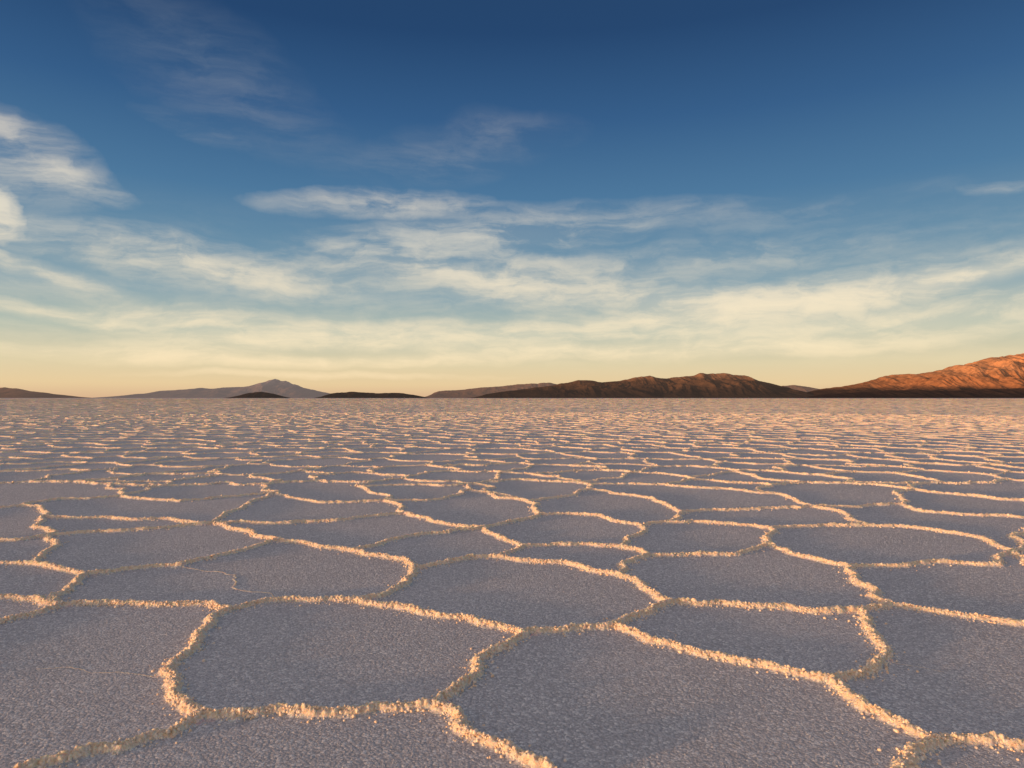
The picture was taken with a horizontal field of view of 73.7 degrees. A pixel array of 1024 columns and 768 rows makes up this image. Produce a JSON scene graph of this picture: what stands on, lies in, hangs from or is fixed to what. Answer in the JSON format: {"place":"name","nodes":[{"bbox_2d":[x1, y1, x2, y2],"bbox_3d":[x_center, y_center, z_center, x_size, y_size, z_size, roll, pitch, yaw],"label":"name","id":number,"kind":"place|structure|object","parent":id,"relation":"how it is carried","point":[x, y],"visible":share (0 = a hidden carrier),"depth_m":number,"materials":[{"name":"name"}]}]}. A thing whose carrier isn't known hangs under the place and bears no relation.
{"place":"outdoors","nodes":[
{"label":"outdoors","id":0,"kind":"place"},
{"bbox_2d":[0,387,88,397],"bbox_3d":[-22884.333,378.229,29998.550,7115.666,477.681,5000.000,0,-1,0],"label":"distant hill","id":1,"kind":"structure","parent":0,"point":[5,392],"depth_m":29102.34,"materials":[{"name":"brown stone"}]},
{"bbox_2d":[96,379,330,397],"bbox_3d":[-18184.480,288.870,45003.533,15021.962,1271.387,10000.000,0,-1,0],"label":"volcano","id":2,"kind":"structure","parent":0,"point":[282,388],"depth_m":42529.95},
{"bbox_2d":[228,392,288,397],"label":"island","id":3,"kind":"structure","parent":0,"point":[259,395],"depth_m":6863.72,"materials":[{"name":"brown stone"}]},
{"bbox_2d":[316,392,425,397],"bbox_3d":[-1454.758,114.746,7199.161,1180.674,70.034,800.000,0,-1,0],"label":"island","id":4,"kind":"structure","parent":0,"point":[364,395],"depth_m":7052.11,"materials":[{"name":"brown stone"}]},
{"bbox_2d":[426,383,556,397],"bbox_3d":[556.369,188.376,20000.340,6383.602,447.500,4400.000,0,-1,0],"label":"mountain range","id":5,"kind":"structure","parent":0,"point":[473,392],"depth_m":19195.89,"materials":[{"name":"brown stone"}]},
{"bbox_2d":[0,398,1023,767],"bbox_3d":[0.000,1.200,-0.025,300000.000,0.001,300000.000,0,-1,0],"label":"ground","id":6,"kind":"structure","parent":0,"point":[976,700],"depth_m":3.80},
{"bbox_2d":[0,441,1023,767],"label":"salt crumbs","id":7,"kind":"object","parent":6,"relation":"on","point":[400,705],"visible":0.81,"depth_m":3.96,"materials":[{"name":"white stone"}]},
{"bbox_2d":[0,398,1023,767],"bbox_3d":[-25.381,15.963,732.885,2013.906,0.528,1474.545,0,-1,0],"label":"salt ridges","id":8,"kind":"object","parent":6,"relation":"on","point":[706,412],"visible":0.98,"depth_m":12.75,"materials":[{"name":"white"}]},
{"bbox_2d":[0,473,1023,767],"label":"salt grains","id":9,"kind":"object","parent":6,"relation":"on","point":[506,613],"visible":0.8,"depth_m":3.60},
{"bbox_2d":[0,0,1023,397],"label":"sky","id":10,"kind":"structure","parent":0,"point":[423,198],"materials":[{"name":"blue"}]},
{"bbox_2d":[472,373,813,397],"bbox_3d":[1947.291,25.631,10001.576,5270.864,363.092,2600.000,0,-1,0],"label":"dark mountain range","id":11,"kind":"structure","parent":0,"point":[713,385],"depth_m":9200.13,"materials":[{"name":"brown stone"}]},
{"bbox_2d":[783,385,817,391],"bbox_3d":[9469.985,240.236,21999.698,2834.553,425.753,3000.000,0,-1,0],"label":"distant peak","id":12,"kind":"structure","parent":0,"point":[802,388],"depth_m":21796.79,"materials":[{"name":"grey stone"}]},
{"bbox_2d":[799,388,1023,397],"bbox_3d":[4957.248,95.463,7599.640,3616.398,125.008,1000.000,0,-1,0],"label":"dark foothills","id":13,"kind":"structure","parent":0,"point":[1001,393],"depth_m":7375.24,"materials":[{"name":"brown stone"}]},
{"bbox_2d":[806,353,1023,395],"bbox_3d":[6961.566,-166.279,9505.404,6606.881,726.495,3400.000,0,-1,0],"label":"orange mountain","id":14,"kind":"structure","parent":0,"point":[1005,372],"depth_m":9036.38,"materials":[{"name":"orange stone"}]}
]}

